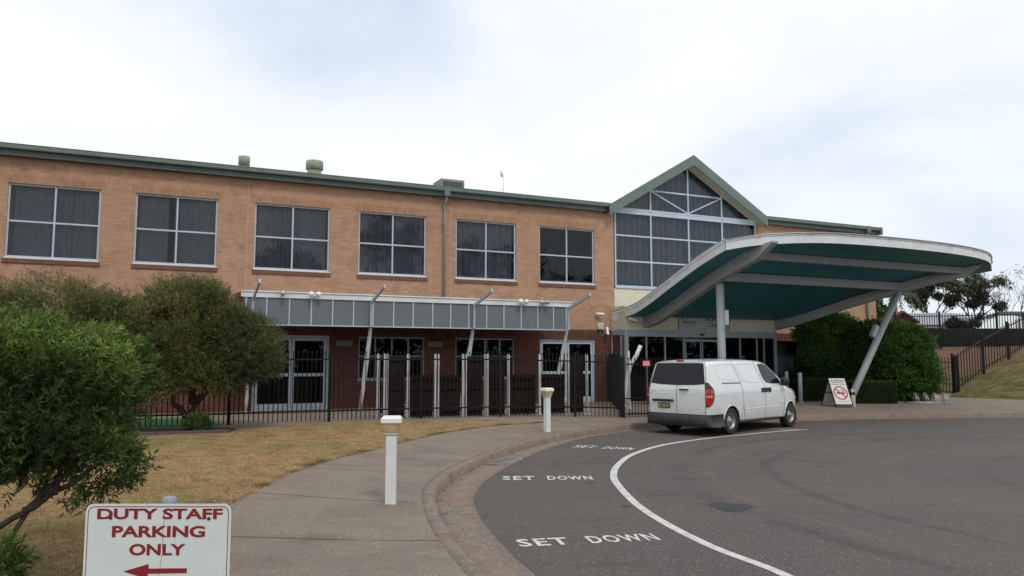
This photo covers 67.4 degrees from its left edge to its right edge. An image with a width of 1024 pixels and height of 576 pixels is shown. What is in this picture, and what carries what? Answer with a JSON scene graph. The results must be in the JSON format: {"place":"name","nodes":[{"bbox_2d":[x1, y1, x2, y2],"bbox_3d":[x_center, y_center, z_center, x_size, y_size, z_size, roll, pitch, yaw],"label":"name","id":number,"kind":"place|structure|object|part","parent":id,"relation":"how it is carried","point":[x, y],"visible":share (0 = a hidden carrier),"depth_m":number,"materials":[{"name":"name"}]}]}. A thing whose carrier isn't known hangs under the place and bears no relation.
{"place":"outdoors","nodes":[
{"label":"outdoors","id":0,"kind":"place"},
{"bbox_2d":[0,420,541,575],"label":"lawn","id":1,"kind":"structure","parent":0,"point":[77,520],"depth_m":11.07,"materials":[{"name":"brown plant"}]},
{"bbox_2d":[0,289,169,575],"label":"shrub","id":2,"kind":"object","parent":1,"relation":"on","point":[67,423],"visible":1,"depth_m":5.27,"materials":[{"name":"green plant"}]},
{"bbox_2d":[83,496,230,575],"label":"parking sign","id":3,"kind":"object","parent":1,"relation":"on","point":[169,536],"visible":1,"depth_m":2.98,"materials":[{"name":"white metal"}]},
{"bbox_2d":[116,430,384,503],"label":"fallen leaves","id":4,"kind":"object","parent":1,"relation":"on","point":[204,441],"visible":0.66,"depth_m":11.36,"materials":[{"name":"brown plant"}]},
{"bbox_2d":[0,0,1023,316],"label":"sky","id":5,"kind":"structure","parent":0,"point":[905,118],"materials":[{"name":"white"}]},
{"bbox_2d":[136,393,1023,575],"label":"footpath","id":6,"kind":"structure","parent":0,"point":[336,517],"depth_m":9.62,"materials":[{"name":"concrete"}]},
{"bbox_2d":[138,418,219,426],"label":"turf","id":7,"kind":"structure","parent":6,"relation":"on","point":[169,422],"depth_m":19.66,"materials":[{"name":"green plant"}]},
{"bbox_2d":[134,429,228,435],"bbox_3d":[-11.094,3.047,15.574,10.095,0.100,0.300,1,-5,-15],"label":"garden edging","id":8,"kind":"object","parent":6,"relation":"on","point":[183,432],"visible":0.36,"depth_m":16.57,"materials":[{"name":"grey concrete"}]},
{"bbox_2d":[128,427,234,431],"bbox_3d":[-11.280,3.138,16.552,10.109,0.029,1.802,1,-5,-13],"label":"mulch bed","id":9,"kind":"object","parent":6,"relation":"on","point":[171,429],"visible":0.23,"depth_m":17.50,"materials":[{"name":"brown soil"}]},
{"bbox_2d":[0,264,146,430],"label":"tree","id":10,"kind":"object","parent":9,"relation":"on","point":[77,293],"visible":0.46,"depth_m":16.86,"materials":[{"name":"green plant"}]},
{"bbox_2d":[58,268,296,429],"bbox_3d":[-7.676,1.407,17.745,5.418,3.873,3.221,0,-5,0],"label":"tree","id":11,"kind":"object","parent":9,"relation":"on","point":[232,362],"visible":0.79,"depth_m":17.23,"materials":[{"name":"green plant"}]},
{"bbox_2d":[178,410,214,430],"bbox_3d":[-7.046,3.067,17.175,0.787,0.701,0.775,0,-5,0],"label":"shrub","id":12,"kind":"object","parent":9,"relation":"on","point":[205,423],"visible":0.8,"depth_m":17.08,"materials":[{"name":"green plant"}]},
{"bbox_2d":[7,349,624,425],"bbox_3d":[-6.506,2.574,19.299,21.132,2.091,0.557,2,-6,-22],"label":"picket fence","id":13,"kind":"object","parent":6,"relation":"on","point":[621,399],"visible":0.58,"depth_m":21.16,"materials":[{"name":"black metal"}]},
{"bbox_2d":[381,415,402,504],"bbox_3d":[-1.490,2.127,9.474,0.248,1.086,0.248,0,-5,-4],"label":"bollard light","id":14,"kind":"object","parent":6,"relation":"on","point":[391,424],"visible":0.9,"depth_m":9.41,"materials":[{"name":"white paint"}]},
{"bbox_2d":[0,142,882,413],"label":"brick building","id":15,"kind":"structure","parent":6,"relation":"on","point":[122,220],"depth_m":26.55,"materials":[{"name":"brown brick"}]},
{"bbox_2d":[2,183,101,266],"bbox_3d":[-13.360,-1.809,22.437,2.440,2.305,0.409,2,-6,-25],"label":"window","id":16,"kind":"structure","parent":15,"relation":"in","point":[51,225],"depth_m":22.47,"materials":[{"name":"glass"}]},
{"bbox_2d":[131,193,217,271],"bbox_3d":[-10.403,-1.682,23.809,2.430,2.305,0.408,2,-6,-25],"label":"window","id":17,"kind":"structure","parent":15,"relation":"in","point":[195,235],"depth_m":23.87,"materials":[{"name":"glass"}]},
{"bbox_2d":[238,155,249,166],"bbox_3d":[-9.618,-4.236,27.550,0.400,0.970,0.400,2,-6,-25],"label":"roof vent","id":18,"kind":"object","parent":15,"relation":"on","point":[243,160],"visible":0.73,"depth_m":27.42,"materials":[{"name":"metal"}]},
{"bbox_2d":[252,203,330,276],"bbox_3d":[-7.244,-1.546,25.276,2.500,2.305,0.408,2,-6,-25],"label":"window","id":19,"kind":"structure","parent":15,"relation":"in","point":[289,240],"depth_m":25.35,"materials":[{"name":"glass"}]},
{"bbox_2d":[306,159,322,173],"bbox_3d":[-7.361,-4.188,28.602,0.630,1.070,0.630,2,-6,-25],"label":"roof vent","id":20,"kind":"object","parent":15,"relation":"on","point":[314,166],"visible":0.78,"depth_m":28.39,"materials":[{"name":"metal"}]},
{"bbox_2d":[336,340,352,345],"bbox_3d":[-5.562,1.837,25.500,0.520,0.180,0.106,2,-6,-25],"label":"wall vent","id":21,"kind":"object","parent":15,"relation":"attached to","point":[344,343],"depth_m":25.45,"materials":[{"name":"grey metal"}]},
{"bbox_2d":[357,337,423,380],"bbox_3d":[-4.106,2.417,26.241,2.370,1.480,0.150,2,-6,-25],"label":"window","id":22,"kind":"structure","parent":15,"relation":"in","point":[386,344],"depth_m":26.30,"materials":[{"name":"glass"}]},
{"bbox_2d":[357,211,427,280],"bbox_3d":[-4.181,-1.414,26.698,2.500,2.305,0.408,2,-6,-25],"label":"window","id":23,"kind":"structure","parent":15,"relation":"in","point":[391,246],"depth_m":26.78,"materials":[{"name":"glass"}]},
{"bbox_2d":[236,279,603,411],"bbox_3d":[-1.789,2.081,25.258,13.654,3.868,3.668,2,-6,-25],"label":"awning","id":24,"kind":"object","parent":15,"relation":"attached to","point":[341,310],"visible":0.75,"depth_m":24.34,"materials":[{"name":"white paint"}]},
{"bbox_2d":[309,291,321,296],"bbox_3d":[-5.906,0.182,23.021,0.388,0.158,0.194,2,-6,-25],"label":"floodlight","id":25,"kind":"object","parent":24,"relation":"attached to","point":[318,294],"visible":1,"depth_m":22.98,"materials":[{"name":"white plastic"}]},
{"bbox_2d":[519,299,528,303],"bbox_3d":[0.383,0.452,25.942,0.388,0.158,0.194,2,-6,-25],"label":"floodlight","id":26,"kind":"object","parent":24,"relation":"attached to","point":[526,301],"visible":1,"depth_m":25.91,"materials":[{"name":"white plastic"}]},
{"bbox_2d":[540,300,549,303],"bbox_3d":[1.109,0.483,26.278,0.388,0.158,0.194,2,-6,-25],"label":"floodlight","id":27,"kind":"object","parent":24,"relation":"attached to","point":[546,302],"visible":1,"depth_m":26.23,"materials":[{"name":"metal"}]},
{"bbox_2d":[427,341,441,346],"bbox_3d":[-2.707,1.959,26.826,0.520,0.180,0.106,2,-6,-25],"label":"wall vent","id":28,"kind":"object","parent":15,"relation":"attached to","point":[433,344],"depth_m":26.77,"materials":[{"name":"grey metal"}]},
{"bbox_2d":[433,178,463,187],"bbox_3d":[-2.577,-3.869,31.243,1.000,0.920,1.025,2,-6,-25],"label":"rooftop unit","id":29,"kind":"object","parent":15,"relation":"on","point":[450,182],"visible":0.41,"depth_m":30.82,"materials":[{"name":"grey paint"}]},
{"bbox_2d":[455,338,513,379],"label":"window","id":30,"kind":"structure","parent":15,"relation":"in","point":[483,345],"depth_m":27.78,"materials":[{"name":"glass"}]},
{"bbox_2d":[455,219,517,284],"bbox_3d":[-0.997,-1.278,28.178,2.480,2.305,0.408,2,-6,-25],"label":"window","id":31,"kind":"structure","parent":15,"relation":"in","point":[484,252],"depth_m":28.25,"materials":[{"name":"glass"}]},
{"bbox_2d":[500,170,503,191],"bbox_3d":[-0.445,-4.126,31.788,0.281,1.533,0.305,2,-6,-25],"label":"antenna","id":32,"kind":"object","parent":15,"relation":"on","point":[501,173],"visible":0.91,"depth_m":31.85,"materials":[{"name":"white plastic"}]},
{"bbox_2d":[538,226,595,288],"bbox_3d":[2.108,-1.157,29.479,2.500,2.305,0.155,2,-6,-25],"label":"window","id":33,"kind":"structure","parent":15,"relation":"in","point":[566,284],"depth_m":29.50,"materials":[{"name":"glass"}]},
{"bbox_2d":[597,323,603,334],"bbox_3d":[3.439,1.406,29.745,0.273,0.908,0.125,2,-6,-25],"label":"junction box","id":34,"kind":"object","parent":15,"relation":"attached to","point":[600,325],"visible":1,"depth_m":29.69,"materials":[{"name":"white plastic"}]},
{"bbox_2d":[628,317,638,321],"bbox_3d":[4.589,1.198,29.144,0.399,0.206,0.228,0,-5,-5],"label":"security camera","id":35,"kind":"object","parent":15,"relation":"attached to","point":[631,319],"visible":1,"depth_m":29.05,"materials":[{"name":"white plastic"}]},
{"bbox_2d":[613,169,755,289],"bbox_3d":[7.314,-2.437,32.171,7.320,5.200,0.430,2,-6,-25],"label":"gable window","id":36,"kind":"structure","parent":15,"relation":"in","point":[656,234],"depth_m":31.90,"materials":[{"name":"glass"}]},
{"bbox_2d":[678,317,729,329],"bbox_3d":[7.690,1.341,30.678,2.540,0.660,0.045,2,-6,-25],"label":"entrance sign","id":37,"kind":"object","parent":15,"relation":"attached to","point":[698,323],"visible":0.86,"depth_m":30.54,"materials":[{"name":"grey metal"}]},
{"bbox_2d":[777,341,794,390],"bbox_3d":[11.799,3.582,34.169,2.000,2.420,0.050,2,-6,-25],"label":"service door","id":38,"kind":"structure","parent":15,"relation":"in","point":[785,349],"depth_m":34.40,"materials":[{"name":"grey glass"}]},
{"bbox_2d":[612,232,992,397],"bbox_3d":[11.688,1.589,28.988,13.390,5.796,8.142,2,-6,-25],"label":"entrance canopy","id":39,"kind":"object","parent":15,"relation":"attached to","point":[787,280],"visible":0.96,"depth_m":27.63,"materials":[{"name":"green metal"}]},
{"bbox_2d":[725,310,728,324],"bbox_3d":[7.278,1.011,26.345,0.280,0.520,0.180,2,-6,-25],"label":"speaker","id":40,"kind":"object","parent":39,"relation":"attached to","point":[726,317],"visible":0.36,"depth_m":26.28},
{"bbox_2d":[869,325,878,337],"bbox_3d":[13.687,1.633,29.012,0.412,0.503,0.180,2,-6,-25],"label":"speaker","id":41,"kind":"object","parent":39,"relation":"attached to","point":[874,331],"visible":1,"depth_m":28.95},
{"bbox_2d":[376,354,591,418],"bbox_3d":[-0.720,2.827,22.252,6.596,1.830,0.342,2,-6,-21],"label":"timber screen","id":42,"kind":"object","parent":6,"relation":"on","point":[529,387],"visible":0.7,"depth_m":22.13,"materials":[{"name":"paint"}]},
{"bbox_2d":[540,388,553,431],"bbox_3d":[0.860,2.994,18.814,0.248,1.086,0.248,4,-6,-35],"label":"bollard light","id":43,"kind":"object","parent":6,"relation":"on","point":[547,393],"visible":0.95,"depth_m":18.76,"materials":[{"name":"white paint"}]},
{"bbox_2d":[608,353,619,409],"bbox_3d":[3.530,3.195,26.314,0.070,1.956,6.711,0,-5,4],"label":"return fence","id":44,"kind":"object","parent":6,"relation":"on","point":[614,371],"visible":0.59,"depth_m":26.97,"materials":[{"name":"black metal"}]},
{"bbox_2d":[628,351,629,407],"bbox_3d":[3.920,3.088,25.725,0.120,1.950,0.120,0,-5,0],"label":"white post","id":45,"kind":"object","parent":6,"relation":"on","point":[628,377],"visible":0.57,"depth_m":25.70,"materials":[{"name":"metal"}]},
{"bbox_2d":[625,345,641,405],"bbox_3d":[4.162,3.041,26.672,0.781,2.138,0.219,-3,-6,32],"label":"white pole","id":46,"kind":"object","parent":6,"relation":"on","point":[637,352],"visible":0.52,"depth_m":26.65,"materials":[{"name":"metal"}]},
{"bbox_2d":[625,355,744,416],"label":"picket gate","id":47,"kind":"structure","parent":6,"relation":"on","point":[644,398],"depth_m":23.21,"materials":[{"name":"black metal"}]},
{"bbox_2d":[642,360,649,365],"bbox_3d":[4.074,2.286,23.297,0.270,0.180,0.008,2,-6,-24],"label":"notice","id":48,"kind":"object","parent":47,"relation":"attached to","point":[645,362],"visible":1,"depth_m":23.29,"materials":[{"name":"red"}]},
{"bbox_2d":[798,373,803,402],"bbox_3d":[10.840,3.756,28.877,0.225,1.140,0.225,0,-5,0],"label":"bollard","id":49,"kind":"object","parent":6,"relation":"on","point":[800,393],"visible":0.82,"depth_m":28.82,"materials":[{"name":"grey metal"}]},
{"bbox_2d":[792,377,827,400],"bbox_3d":[11.846,4.019,30.456,1.219,0.970,0.921,0,-5,0],"label":"box hedge","id":50,"kind":"object","parent":6,"relation":"on","point":[813,388],"visible":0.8,"depth_m":30.11,"materials":[{"name":"green plant"}]},
{"bbox_2d":[789,310,862,382],"bbox_3d":[13.313,2.983,32.133,3.551,4.295,3.494,0,-5,0],"label":"bush","id":51,"kind":"object","parent":6,"relation":"on","point":[819,354],"visible":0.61,"depth_m":31.23,"materials":[{"name":"green plant"}]},
{"bbox_2d":[821,378,853,407],"bbox_3d":[11.492,3.693,27.194,0.485,1.036,1.022,3,-6,-28],"label":"sandwich board","id":52,"kind":"object","parent":6,"relation":"on","point":[836,391],"visible":0.99,"depth_m":27.11,"materials":[{"name":"white plastic"}]},
{"bbox_2d":[849,389,855,406],"bbox_3d":[12.020,3.898,27.106,0.140,0.640,0.140,0,-5,0],"label":"short bollard","id":53,"kind":"object","parent":6,"relation":"on","point":[852,393],"visible":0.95,"depth_m":27.05,"materials":[{"name":"grey metal"}]},
{"bbox_2d":[846,380,897,403],"bbox_3d":[13.406,3.920,28.734,1.727,0.949,0.968,0,-5,0],"label":"box hedge","id":54,"kind":"object","parent":6,"relation":"on","point":[877,392],"visible":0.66,"depth_m":28.33,"materials":[{"name":"green plant"}]},
{"bbox_2d":[836,315,952,401],"bbox_3d":[15.083,2.989,30.736,4.166,3.846,3.448,0,-5,0],"label":"bush","id":55,"kind":"object","parent":6,"relation":"on","point":[906,358],"visible":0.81,"depth_m":29.76,"materials":[{"name":"green plant"}]},
{"bbox_2d":[904,392,951,403],"bbox_3d":[15.542,4.092,28.648,1.619,0.387,0.636,0,-5,-4],"label":"bike rack","id":56,"kind":"object","parent":6,"relation":"on","point":[924,393],"visible":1,"depth_m":28.57,"materials":[{"name":"silver metal"}]},
{"bbox_2d":[935,355,959,393],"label":"side gate","id":57,"kind":"structure","parent":6,"relation":"on","point":[954,362],"depth_m":36.29,"materials":[{"name":"black metal"}]},
{"bbox_2d":[474,417,1023,575],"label":"road","id":58,"kind":"structure","parent":0,"point":[907,497],"depth_m":10.45,"materials":[{"name":"grey asphalt"}]},
{"bbox_2d":[441,420,800,561],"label":"leaf litter","id":59,"kind":"object","parent":58,"relation":"on","point":[488,467],"visible":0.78,"depth_m":11.76,"materials":[{"name":"brown plant"}]},
{"bbox_2d":[647,359,795,433],"bbox_3d":[6.089,2.951,21.493,5.277,1.935,2.404,5,-7,-43],"label":"van","id":60,"kind":"object","parent":58,"relation":"on","point":[725,396],"visible":1,"depth_m":19.96,"materials":[{"name":"white paint"}]},
{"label":"rear window","id":61,"kind":"part","parent":60,"relation":"part of","materials":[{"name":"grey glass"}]},
{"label":"side window","id":62,"kind":"part","parent":60,"relation":"part of","materials":[{"name":"grey glass"}]},
{"bbox_2d":[421,412,1023,575],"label":"kerb","id":63,"kind":"structure","parent":58,"relation":"on","point":[436,485],"depth_m":14.70,"materials":[{"name":"concrete"}]},
{"bbox_2d":[436,417,1019,575],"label":"gutter","id":64,"kind":"object","parent":58,"relation":"on","point":[487,549],"visible":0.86,"depth_m":9.35,"materials":[{"name":"concrete"}]},
{"bbox_2d":[485,457,521,464],"bbox_3d":[-0.200,3.247,14.382,0.400,0.027,0.900,-3,-6,32],"label":"drain grate","id":65,"kind":"object","parent":64,"relation":"on","point":[500,461],"visible":0.94,"depth_m":14.33,"materials":[{"name":"metal"}]},
{"bbox_2d":[934,346,1023,399],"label":"grass bank","id":66,"kind":"structure","parent":0,"point":[1003,379],"depth_m":37.97,"materials":[{"name":"green plant"}]},
{"bbox_2d":[876,299,886,312],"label":"dark tree","id":67,"kind":"object","parent":66,"relation":"on","point":[882,305],"visible":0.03,"depth_m":80.30,"materials":[{"name":"green plant"}]},
{"bbox_2d":[876,302,895,318],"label":"tree","id":68,"kind":"object","parent":66,"relation":"on","point":[880,311],"visible":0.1,"depth_m":65.51,"materials":[{"name":"green plant"}]},
{"bbox_2d":[879,311,918,323],"bbox_3d":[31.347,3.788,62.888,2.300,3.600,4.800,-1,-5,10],"label":"house","id":69,"kind":"structure","parent":66,"relation":"on","point":[901,312],"depth_m":60.90,"materials":[{"name":"red tile"}]},
{"bbox_2d":[876,292,925,312],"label":"tree","id":70,"kind":"object","parent":66,"relation":"on","point":[906,294],"visible":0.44,"depth_m":77.28,"materials":[{"name":"green plant"}]},
{"bbox_2d":[903,279,965,312],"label":"gum tree","id":71,"kind":"object","parent":66,"relation":"on","point":[926,293],"visible":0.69,"depth_m":79.13,"materials":[{"name":"green plant"}]},
{"bbox_2d":[908,313,988,327],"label":"house","id":72,"kind":"structure","parent":66,"relation":"on","point":[932,318],"depth_m":69.74,"materials":[{"name":"grey"}]},
{"bbox_2d":[876,310,1022,348],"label":"hilltop fence","id":73,"kind":"object","parent":66,"relation":"on","point":[996,314],"visible":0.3,"depth_m":46.76,"materials":[{"name":"black metal"}]},
{"bbox_2d":[943,313,985,327],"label":"garden tree","id":74,"kind":"object","parent":66,"relation":"on","point":[956,318],"visible":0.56,"depth_m":52.01,"materials":[{"name":"green plant"}]},
{"bbox_2d":[925,328,1023,346],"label":"boundary fence","id":75,"kind":"object","parent":66,"relation":"on","point":[974,335],"visible":0.11,"depth_m":49.98,"materials":[{"name":"black metal"}]},
{"bbox_2d":[943,271,1013,314],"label":"gum tree","id":76,"kind":"object","parent":66,"relation":"on","point":[974,287],"visible":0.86,"depth_m":79.46,"materials":[{"name":"green plant"}]},
{"bbox_2d":[950,313,1023,392],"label":"bank fence","id":77,"kind":"object","parent":66,"relation":"on","point":[1007,347],"visible":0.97,"depth_m":39.16,"materials":[{"name":"black metal"}]},
{"bbox_2d":[976,316,1021,327],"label":"shed","id":78,"kind":"structure","parent":66,"relation":"on","point":[1000,322],"depth_m":56.41,"materials":[{"name":"grey"}]},
{"bbox_2d":[985,311,1023,318],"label":"house","id":79,"kind":"structure","parent":66,"relation":"on","point":[1006,313],"depth_m":77.69,"materials":[{"name":"beige"}]},
{"bbox_2d":[989,264,1023,311],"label":"bare tree","id":80,"kind":"object","parent":66,"relation":"on","point":[999,294],"visible":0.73,"depth_m":79.03,"materials":[{"name":"grey plant"}]}
]}

